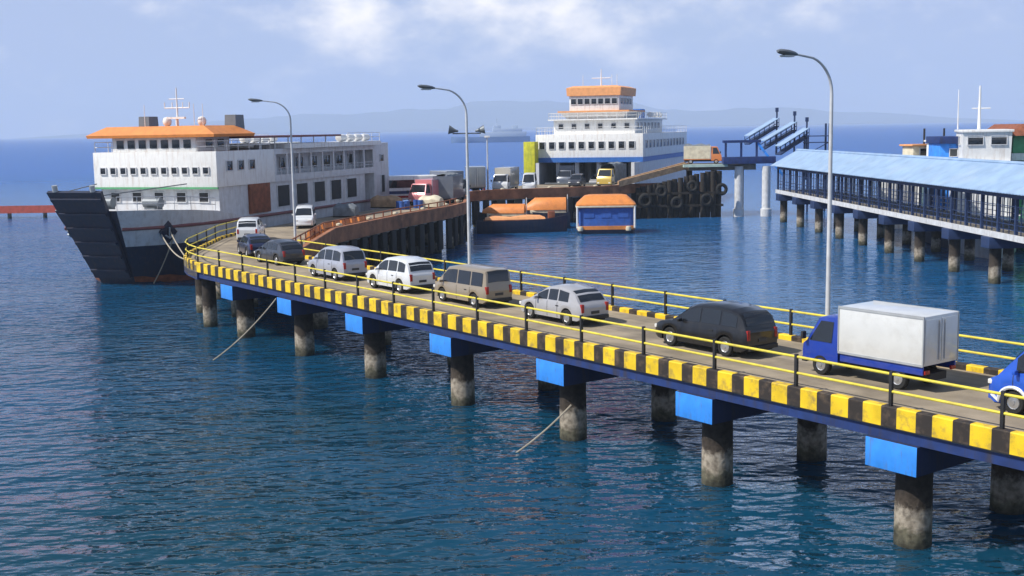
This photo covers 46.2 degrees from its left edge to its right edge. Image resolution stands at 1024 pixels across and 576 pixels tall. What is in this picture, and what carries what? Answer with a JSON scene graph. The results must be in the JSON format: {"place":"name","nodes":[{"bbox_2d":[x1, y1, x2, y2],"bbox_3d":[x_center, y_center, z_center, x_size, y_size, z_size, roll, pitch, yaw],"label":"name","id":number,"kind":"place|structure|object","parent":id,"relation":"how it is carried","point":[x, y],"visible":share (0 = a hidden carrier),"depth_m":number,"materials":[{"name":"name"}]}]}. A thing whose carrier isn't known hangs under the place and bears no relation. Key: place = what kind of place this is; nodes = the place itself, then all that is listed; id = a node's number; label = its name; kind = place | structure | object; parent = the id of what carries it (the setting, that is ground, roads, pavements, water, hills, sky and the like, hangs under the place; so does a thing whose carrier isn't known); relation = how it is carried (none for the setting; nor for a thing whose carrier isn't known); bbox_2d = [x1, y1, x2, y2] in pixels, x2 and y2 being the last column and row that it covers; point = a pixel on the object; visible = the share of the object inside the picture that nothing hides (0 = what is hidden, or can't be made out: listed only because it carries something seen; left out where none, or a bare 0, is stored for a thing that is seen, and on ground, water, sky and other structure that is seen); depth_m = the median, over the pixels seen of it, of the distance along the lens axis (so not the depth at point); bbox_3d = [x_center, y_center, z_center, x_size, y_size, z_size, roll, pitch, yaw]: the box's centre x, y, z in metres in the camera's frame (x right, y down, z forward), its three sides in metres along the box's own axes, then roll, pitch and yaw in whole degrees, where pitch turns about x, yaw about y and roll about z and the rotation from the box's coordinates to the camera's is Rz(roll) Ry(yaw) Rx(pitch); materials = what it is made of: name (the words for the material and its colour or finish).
{"place":"outdoors","nodes":[
{"label":"outdoors","id":0,"kind":"place"},
{"bbox_2d":[0,122,1023,575],"bbox_3d":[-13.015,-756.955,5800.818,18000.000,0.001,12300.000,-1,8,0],"label":"water","id":1,"kind":"structure","parent":0,"point":[142,432],"depth_m":49.62,"materials":[{"name":"blue liquid"}]},
{"bbox_2d":[0,205,55,217],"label":"jetty","id":2,"kind":"object","parent":1,"relation":"in","point":[43,209],"visible":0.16,"depth_m":184.72,"materials":[{"name":"metal"}]},
{"bbox_2d":[47,88,388,283],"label":"ferry","id":3,"kind":"object","parent":1,"relation":"on","point":[154,180],"visible":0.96,"depth_m":106.05,"materials":[{"name":"blue paint"}]},
{"bbox_2d":[110,167,116,174],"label":"window","id":4,"kind":"structure","parent":3,"relation":"in","point":[113,170],"depth_m":107.17,"materials":[{"name":"black glass"}]},
{"bbox_2d":[110,192,120,201],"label":"window","id":5,"kind":"structure","parent":3,"relation":"in","point":[116,195],"depth_m":108.10,"materials":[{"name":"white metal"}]},
{"bbox_2d":[119,167,126,174],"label":"window","id":6,"kind":"structure","parent":3,"relation":"in","point":[123,170],"depth_m":106.82,"materials":[{"name":"black glass"}]},
{"bbox_2d":[130,167,136,174],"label":"window","id":7,"kind":"structure","parent":3,"relation":"in","point":[133,170],"depth_m":106.48,"materials":[{"name":"black glass"}]},
{"bbox_2d":[132,192,142,202],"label":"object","id":8,"kind":"structure","parent":3,"relation":"in","point":[139,199],"depth_m":107.44,"materials":[{"name":"glass"}]},
{"bbox_2d":[140,167,146,174],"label":"window","id":9,"kind":"structure","parent":3,"relation":"in","point":[143,170],"depth_m":106.17,"materials":[{"name":"black glass"}]},
{"bbox_2d":[150,167,156,174],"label":"window","id":10,"kind":"structure","parent":3,"relation":"in","point":[153,170],"depth_m":105.83,"materials":[{"name":"black glass"}]},
{"bbox_2d":[154,238,172,282],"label":"mooring rope","id":11,"kind":"object","parent":3,"relation":"hanging from","point":[164,260],"visible":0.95,"depth_m":100.49,"materials":[{"name":"grey fabric"}]},
{"bbox_2d":[160,167,167,174],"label":"window","id":12,"kind":"structure","parent":3,"relation":"in","point":[163,170],"depth_m":105.49,"materials":[{"name":"black glass"}]},
{"bbox_2d":[171,167,177,174],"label":"window","id":13,"kind":"structure","parent":3,"relation":"in","point":[174,170],"depth_m":105.15,"materials":[{"name":"black glass"}]},
{"bbox_2d":[176,192,186,202],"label":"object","id":14,"kind":"structure","parent":3,"relation":"in","point":[178,199],"depth_m":105.98,"materials":[{"name":"glass"}]},
{"bbox_2d":[181,167,188,174],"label":"window","id":15,"kind":"structure","parent":3,"relation":"in","point":[184,170],"depth_m":104.83,"materials":[{"name":"black glass"}]},
{"bbox_2d":[191,167,198,174],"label":"window","id":16,"kind":"structure","parent":3,"relation":"in","point":[195,170],"depth_m":104.47,"materials":[{"name":"black glass"}]},
{"bbox_2d":[198,192,209,202],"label":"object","id":17,"kind":"structure","parent":3,"relation":"in","point":[201,194],"depth_m":105.24,"materials":[{"name":"glass"}]},
{"bbox_2d":[202,167,209,174],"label":"window","id":18,"kind":"structure","parent":3,"relation":"in","point":[205,170],"depth_m":104.16,"materials":[{"name":"black glass"}]},
{"bbox_2d":[226,160,232,170],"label":"window","id":19,"kind":"structure","parent":3,"relation":"in","point":[229,163],"depth_m":105.70,"materials":[{"name":"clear glass"}]},
{"bbox_2d":[237,160,244,169],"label":"window","id":20,"kind":"structure","parent":3,"relation":"in","point":[240,163],"depth_m":107.44,"materials":[{"name":"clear glass"}]},
{"bbox_2d":[248,159,255,169],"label":"window","id":21,"kind":"structure","parent":3,"relation":"in","point":[251,162],"depth_m":109.19,"materials":[{"name":"black glass"}]},
{"bbox_2d":[248,182,270,213],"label":"side door","id":22,"kind":"structure","parent":3,"relation":"in","point":[259,197],"depth_m":110.77,"materials":[{"name":"brown metal"}]},
{"bbox_2d":[279,157,288,169],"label":"window","id":23,"kind":"structure","parent":3,"relation":"in","point":[281,159],"depth_m":118.00,"materials":[{"name":"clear glass"}]},
{"bbox_2d":[294,156,303,168],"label":"window","id":24,"kind":"structure","parent":3,"relation":"in","point":[295,157],"depth_m":120.86,"materials":[{"name":"black glass"}]},
{"bbox_2d":[308,155,316,167],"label":"window","id":25,"kind":"structure","parent":3,"relation":"in","point":[314,157],"depth_m":124.09,"materials":[{"name":"black glass"}]},
{"bbox_2d":[323,155,330,166],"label":"window","id":26,"kind":"structure","parent":3,"relation":"in","point":[326,158],"depth_m":126.82,"materials":[{"name":"black glass"}]},
{"bbox_2d":[335,154,341,165],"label":"window","id":27,"kind":"structure","parent":3,"relation":"in","point":[338,157],"depth_m":129.41,"materials":[{"name":"black glass"}]},
{"bbox_2d":[347,153,355,164],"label":"window","id":28,"kind":"structure","parent":3,"relation":"in","point":[349,155],"depth_m":132.13,"materials":[{"name":"black glass"}]},
{"bbox_2d":[381,174,385,192],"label":"doorway","id":29,"kind":"structure","parent":3,"relation":"in","point":[383,186],"depth_m":136.42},
{"bbox_2d":[183,182,710,326],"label":"wharf","id":30,"kind":"structure","parent":1,"relation":"in","point":[414,233],"depth_m":115.51,"materials":[{"name":"concrete"}]},
{"bbox_2d":[292,198,456,243],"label":"railing","id":31,"kind":"object","parent":30,"relation":"on","point":[354,217],"visible":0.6,"depth_m":105.23,"materials":[{"name":"orange metal"}]},
{"bbox_2d":[451,119,529,142],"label":"ship","id":32,"kind":"object","parent":1,"relation":"on","point":[514,133],"visible":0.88,"depth_m":1135.44,"materials":[{"name":"blue paint"}]},
{"bbox_2d":[478,198,526,219],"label":"workboat","id":33,"kind":"object","parent":1,"relation":"on","point":[509,210],"visible":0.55,"depth_m":147.05,"materials":[{"name":"blue paint"}]},
{"bbox_2d":[476,211,566,233],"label":"barge","id":34,"kind":"object","parent":1,"relation":"on","point":[551,222],"visible":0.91,"depth_m":143.78,"materials":[{"name":"blue paint"}]},
{"bbox_2d":[527,194,569,228],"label":"workboat","id":35,"kind":"object","parent":1,"relation":"on","point":[542,206],"visible":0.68,"depth_m":148.67,"materials":[{"name":"blue paint"}]},
{"bbox_2d":[523,69,687,210],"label":"ferry","id":36,"kind":"object","parent":1,"relation":"on","point":[597,127],"visible":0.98,"depth_m":182.83,"materials":[{"name":"blue paint"}]},
{"bbox_2d":[555,164,582,182],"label":"box truck","id":37,"kind":"object","parent":36,"relation":"on","point":[566,172],"visible":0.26,"depth_m":182.80,"materials":[{"name":"blue paint"}]},
{"bbox_2d":[578,141,584,148],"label":"window","id":38,"kind":"structure","parent":36,"relation":"in","point":[581,145],"depth_m":181.03,"materials":[{"name":"black glass"}]},
{"bbox_2d":[588,141,594,148],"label":"window","id":39,"kind":"structure","parent":36,"relation":"in","point":[591,144],"depth_m":180.55,"materials":[{"name":"black glass"}]},
{"bbox_2d":[589,174,596,182],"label":"minivan","id":40,"kind":"object","parent":36,"relation":"on","point":[593,178],"visible":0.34,"depth_m":182.57,"materials":[{"name":"silver metal"}]},
{"bbox_2d":[598,141,604,148],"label":"window","id":41,"kind":"structure","parent":36,"relation":"in","point":[601,144],"depth_m":180.07,"materials":[{"name":"black glass"}]},
{"bbox_2d":[608,141,614,148],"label":"window","id":42,"kind":"structure","parent":36,"relation":"in","point":[611,144],"depth_m":179.58,"materials":[{"name":"black glass"}]},
{"bbox_2d":[618,141,624,148],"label":"window","id":43,"kind":"structure","parent":36,"relation":"in","point":[621,144],"depth_m":179.10,"materials":[{"name":"black glass"}]},
{"bbox_2d":[628,141,634,148],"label":"window","id":44,"kind":"structure","parent":36,"relation":"in","point":[631,144],"depth_m":178.62,"materials":[{"name":"black glass"}]},
{"bbox_2d":[575,194,635,233],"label":"pontoon boat","id":45,"kind":"object","parent":1,"relation":"on","point":[605,213],"visible":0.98,"depth_m":140.55,"materials":[{"name":"blue paint"}]},
{"bbox_2d":[196,255,1023,549],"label":"pier","id":46,"kind":"structure","parent":1,"relation":"in","point":[914,449],"depth_m":41.99,"materials":[{"name":"concrete"}]},
{"bbox_2d":[213,298,275,360],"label":"mooring rope","id":47,"kind":"object","parent":46,"relation":"attached to","point":[246,331],"visible":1,"depth_m":66.69,"materials":[{"name":"beige fabric"}]},
{"bbox_2d":[248,98,296,240],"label":"street lamp","id":48,"kind":"object","parent":46,"relation":"on","point":[292,170],"visible":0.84,"depth_m":85.97,"materials":[{"name":"grey metal"}]},
{"bbox_2d":[417,85,470,263],"bbox_3d":[-3.449,-4.952,63.132,3.150,11.329,0.400,-6,9,-36],"label":"street lamp","id":49,"kind":"object","parent":46,"relation":"on","point":[426,87],"visible":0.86,"depth_m":63.71,"materials":[{"name":"grey metal"}]},
{"bbox_2d":[448,125,484,133],"bbox_3d":[-2.397,-8.385,63.475,1.968,0.478,0.468,-1,8,0],"label":"loudspeaker","id":50,"kind":"object","parent":49,"relation":"attached to","point":[481,129],"visible":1,"depth_m":63.39,"materials":[{"name":"grey metal"}]},
{"bbox_2d":[517,404,571,451],"bbox_3d":[1.179,5.556,46.950,2.837,1.652,0.070,-6,9,-32],"label":"mooring rope","id":51,"kind":"object","parent":46,"relation":"attached to","point":[536,437],"visible":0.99,"depth_m":46.98,"materials":[{"name":"beige fabric"}]},
{"bbox_2d":[185,220,1023,428],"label":"railing","id":52,"kind":"object","parent":46,"relation":"on","point":[796,373],"visible":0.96,"depth_m":42.31,"materials":[{"name":"yellow metal"}]},
{"bbox_2d":[297,239,1023,359],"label":"railing","id":53,"kind":"object","parent":46,"relation":"on","point":[790,311],"visible":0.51,"depth_m":52.19,"materials":[{"name":"metal"}]},
{"bbox_2d":[776,49,832,314],"bbox_3d":[10.719,-2.794,43.889,3.150,11.629,0.400,-6,9,-36],"label":"street lamp","id":54,"kind":"object","parent":46,"relation":"on","point":[787,53],"visible":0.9,"depth_m":44.49,"materials":[{"name":"grey metal"}]},
{"bbox_2d":[618,162,755,218],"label":"loading bridge","id":55,"kind":"structure","parent":1,"relation":"in","point":[693,206],"depth_m":163.11,"materials":[{"name":"brown metal"}]},
{"bbox_2d":[638,193,652,207],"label":"tyre","id":56,"kind":"object","parent":55,"relation":"hanging from","point":[641,197],"visible":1,"depth_m":161.82,"materials":[{"name":"rubber"}]},
{"bbox_2d":[655,185,667,196],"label":"tyre","id":57,"kind":"object","parent":55,"relation":"hanging from","point":[658,194],"visible":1,"depth_m":161.80,"materials":[{"name":"rubber"}]},
{"bbox_2d":[670,196,683,208],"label":"tyre","id":58,"kind":"object","parent":55,"relation":"hanging from","point":[674,206],"visible":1,"depth_m":162.09,"materials":[{"name":"rubber"}]},
{"bbox_2d":[686,180,697,191],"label":"tyre","id":59,"kind":"object","parent":55,"relation":"hanging from","point":[695,183],"visible":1,"depth_m":161.94,"materials":[{"name":"rubber"}]},
{"bbox_2d":[683,143,721,163],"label":"cargo truck","id":60,"kind":"object","parent":55,"relation":"on","point":[699,152],"visible":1,"depth_m":166.29,"materials":[{"name":"orange paint"}]},
{"bbox_2d":[700,193,712,206],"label":"tyre","id":61,"kind":"object","parent":55,"relation":"hanging from","point":[702,197],"visible":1,"depth_m":162.25,"materials":[{"name":"rubber"}]},
{"bbox_2d":[716,183,727,195],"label":"tyre","id":62,"kind":"object","parent":55,"relation":"hanging from","point":[718,192],"visible":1,"depth_m":162.18,"materials":[{"name":"rubber"}]},
{"bbox_2d":[722,140,782,216],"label":"bridge gantry","id":63,"kind":"object","parent":1,"relation":"in","point":[765,210],"visible":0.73,"depth_m":162.69,"materials":[{"name":"blue paint"}]},
{"bbox_2d":[744,108,778,152],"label":"gangway","id":64,"kind":"object","parent":63,"relation":"attached to","point":[760,128],"visible":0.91,"depth_m":175.58,"materials":[{"name":"blue metal"}]},
{"bbox_2d":[803,123,828,211],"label":"stair tower","id":65,"kind":"structure","parent":1,"relation":"in","point":[808,142],"depth_m":169.49,"materials":[{"name":"blue metal"}]},
{"bbox_2d":[775,117,809,179],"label":"gangway","id":66,"kind":"object","parent":65,"relation":"attached to","point":[792,144],"visible":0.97,"depth_m":168.76,"materials":[{"name":"blue metal"}]},
{"bbox_2d":[770,149,1023,283],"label":"jetty walkway","id":67,"kind":"structure","parent":1,"relation":"in","point":[998,179],"depth_m":109.09,"materials":[{"name":"blue metal"}]},
{"bbox_2d":[881,129,926,228],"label":"fishing boat","id":68,"kind":"object","parent":1,"relation":"on","point":[916,149],"visible":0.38,"depth_m":140.28,"materials":[{"name":"beige paint"}]},
{"bbox_2d":[917,128,944,205],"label":"fishing boat","id":69,"kind":"object","parent":1,"relation":"on","point":[926,155],"visible":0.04,"depth_m":135.89,"materials":[{"name":"white glass"}]},
{"bbox_2d":[925,136,957,247],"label":"blue launch","id":70,"kind":"object","parent":1,"relation":"on","point":[943,146],"visible":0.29,"depth_m":119.46,"materials":[{"name":"blue paint"}]},
{"bbox_2d":[949,148,957,156],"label":"window","id":71,"kind":"structure","parent":70,"relation":"in","point":[953,152],"depth_m":119.28,"materials":[{"name":"grey glass"}]},
{"bbox_2d":[948,86,1019,258],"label":"tugboat","id":72,"kind":"object","parent":1,"relation":"on","point":[988,144],"visible":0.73,"depth_m":114.48,"materials":[{"name":"white paint"}]},
{"bbox_2d":[967,135,983,144],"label":"window","id":73,"kind":"structure","parent":72,"relation":"in","point":[980,140],"depth_m":114.57,"materials":[{"name":"black glass"}]},
{"bbox_2d":[991,135,1007,144],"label":"window","id":74,"kind":"structure","parent":72,"relation":"in","point":[994,140],"depth_m":114.01,"materials":[{"name":"black glass"}]},
{"bbox_2d":[988,124,1023,250],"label":"cargo boat","id":75,"kind":"object","parent":1,"relation":"on","point":[1017,150],"visible":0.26,"depth_m":116.87,"materials":[{"name":"green paint"}]},
{"bbox_2d":[0,0,1023,138],"label":"sky","id":76,"kind":"structure","parent":0,"point":[68,67],"materials":[{"name":"blue"}]},
{"bbox_2d":[14,100,1023,138],"bbox_3d":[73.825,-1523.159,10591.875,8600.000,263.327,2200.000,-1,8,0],"label":"hills","id":77,"kind":"structure","parent":0,"point":[522,115],"depth_m":9755.20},
{"bbox_2d":[189,184,1023,431],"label":"road","id":78,"kind":"structure","parent":0,"point":[919,387],"depth_m":45.45,"materials":[{"name":"concrete"}]},
{"bbox_2d":[236,217,265,239],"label":"suv car","id":79,"kind":"object","parent":78,"relation":"on","point":[248,225],"visible":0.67,"depth_m":91.51,"materials":[{"name":"white paint"}]},
{"bbox_2d":[237,233,270,255],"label":"hatchback car","id":80,"kind":"object","parent":78,"relation":"on","point":[248,244],"visible":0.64,"depth_m":80.78,"materials":[{"name":"blue paint"}]},
{"bbox_2d":[254,239,304,265],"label":"hatchback car","id":81,"kind":"object","parent":78,"relation":"on","point":[285,250],"visible":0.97,"depth_m":75.69,"materials":[{"name":"paint"}]},
{"bbox_2d":[292,205,315,227],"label":"minivan","id":82,"kind":"object","parent":78,"relation":"on","point":[305,215],"visible":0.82,"depth_m":104.74,"materials":[{"name":"white paint"}]},
{"bbox_2d":[306,229,314,240],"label":"traffic barrier","id":83,"kind":"object","parent":78,"relation":"on","point":[308,234],"visible":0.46,"depth_m":91.53,"materials":[{"name":"orange paint"}]},
{"bbox_2d":[307,245,366,280],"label":"minivan","id":84,"kind":"object","parent":78,"relation":"on","point":[348,259],"visible":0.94,"depth_m":67.35,"materials":[{"name":"silver metal"}]},
{"bbox_2d":[333,203,358,216],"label":"cargo stack","id":85,"kind":"object","parent":78,"relation":"on","point":[346,210],"visible":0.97,"depth_m":117.19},
{"bbox_2d":[370,195,402,207],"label":"cargo stack","id":86,"kind":"object","parent":78,"relation":"on","point":[379,201],"visible":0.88,"depth_m":130.12,"materials":[{"name":"brown fabric"}]},
{"bbox_2d":[366,256,434,292],"bbox_3d":[-5.885,-0.822,63.162,2.137,1.801,4.650,-6,9,-36],"label":"suv car","id":87,"kind":"object","parent":78,"relation":"on","point":[416,271],"visible":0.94,"depth_m":61.72,"materials":[{"name":"white paint"}]},
{"bbox_2d":[389,175,436,199],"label":"bus","id":88,"kind":"object","parent":78,"relation":"on","point":[399,185],"visible":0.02,"depth_m":138.50,"materials":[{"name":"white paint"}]},
{"bbox_2d":[407,178,448,205],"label":"box truck","id":89,"kind":"object","parent":78,"relation":"on","point":[422,187],"visible":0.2,"depth_m":132.12,"materials":[{"name":"red paint"}]},
{"bbox_2d":[418,195,443,207],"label":"cargo stack","id":90,"kind":"object","parent":78,"relation":"on","point":[430,199],"visible":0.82,"depth_m":128.90,"materials":[{"name":"beige paint"}]},
{"bbox_2d":[433,172,465,202],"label":"cargo truck","id":91,"kind":"object","parent":78,"relation":"on","point":[451,186],"visible":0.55,"depth_m":133.54,"materials":[{"name":"grey paint"}]},
{"bbox_2d":[430,170,470,194],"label":"box truck","id":92,"kind":"object","parent":78,"relation":"on","point":[436,172],"visible":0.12,"depth_m":143.59,"materials":[{"name":"grey paint"}]},
{"bbox_2d":[433,264,511,307],"bbox_3d":[-1.914,-0.195,57.772,2.084,1.842,4.650,-6,9,-36],"label":"minivan","id":93,"kind":"object","parent":78,"relation":"on","point":[493,283],"visible":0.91,"depth_m":56.36,"materials":[{"name":"beige paint"}]},
{"bbox_2d":[465,166,485,190],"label":"box truck","id":94,"kind":"object","parent":78,"relation":"on","point":[477,178],"visible":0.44,"depth_m":154.19,"materials":[{"name":"grey paint"}]},
{"bbox_2d":[484,136,489,189],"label":"light mast","id":95,"kind":"object","parent":78,"relation":"on","point":[486,137],"visible":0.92,"depth_m":156.15,"materials":[{"name":"grey metal"}]},
{"bbox_2d":[491,167,518,189],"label":"box truck","id":96,"kind":"object","parent":78,"relation":"on","point":[506,177],"visible":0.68,"depth_m":158.22,"materials":[{"name":"white paint"}]},
{"bbox_2d":[521,172,536,188],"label":"minivan","id":97,"kind":"object","parent":78,"relation":"on","point":[529,180],"visible":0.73,"depth_m":158.79,"materials":[{"name":"white paint"}]},
{"bbox_2d":[519,283,608,325],"bbox_3d":[2.241,0.590,52.153,2.117,1.622,4.450,-6,9,-36],"label":"hatchback car","id":98,"kind":"object","parent":78,"relation":"on","point":[584,300],"visible":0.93,"depth_m":50.88,"materials":[{"name":"silver metal"}]},
{"bbox_2d":[568,173,585,186],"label":"suv car","id":99,"kind":"object","parent":78,"relation":"on","point":[578,179],"visible":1,"depth_m":169.32,"materials":[{"name":"paint"}]},
{"bbox_2d":[595,162,625,185],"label":"cargo truck","id":100,"kind":"object","parent":78,"relation":"on","point":[611,173],"visible":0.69,"depth_m":166.11,"materials":[{"name":"yellow paint"}]},
{"bbox_2d":[655,301,777,356],"bbox_3d":[7.589,1.371,44.884,2.226,1.801,4.900,-6,9,-36],"label":"suv car","id":101,"kind":"object","parent":78,"relation":"on","point":[743,324],"visible":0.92,"depth_m":43.49,"materials":[{"name":"black paint"}]},
{"bbox_2d":[801,300,959,389],"bbox_3d":[11.876,1.770,39.023,2.190,2.408,4.828,-6,9,-36],"label":"box truck","id":102,"kind":"object","parent":78,"relation":"on","point":[913,340],"visible":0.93,"depth_m":37.77,"materials":[{"name":"blue paint"}]},
{"bbox_2d":[988,351,1023,413],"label":"car","id":103,"kind":"object","parent":78,"relation":"on","point":[1009,379],"visible":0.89,"depth_m":34.10,"materials":[{"name":"blue paint"}]},
{"bbox_2d":[1017,354,1023,372],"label":"window","id":104,"kind":"structure","parent":103,"relation":"in","point":[1020,364],"depth_m":33.87,"materials":[{"name":"black glass"}]},
{"bbox_2d":[760,111,796,151],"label":"gangway","id":105,"kind":"object","parent":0,"point":[781,136],"visible":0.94,"depth_m":172.65,"materials":[{"name":"blue metal"}]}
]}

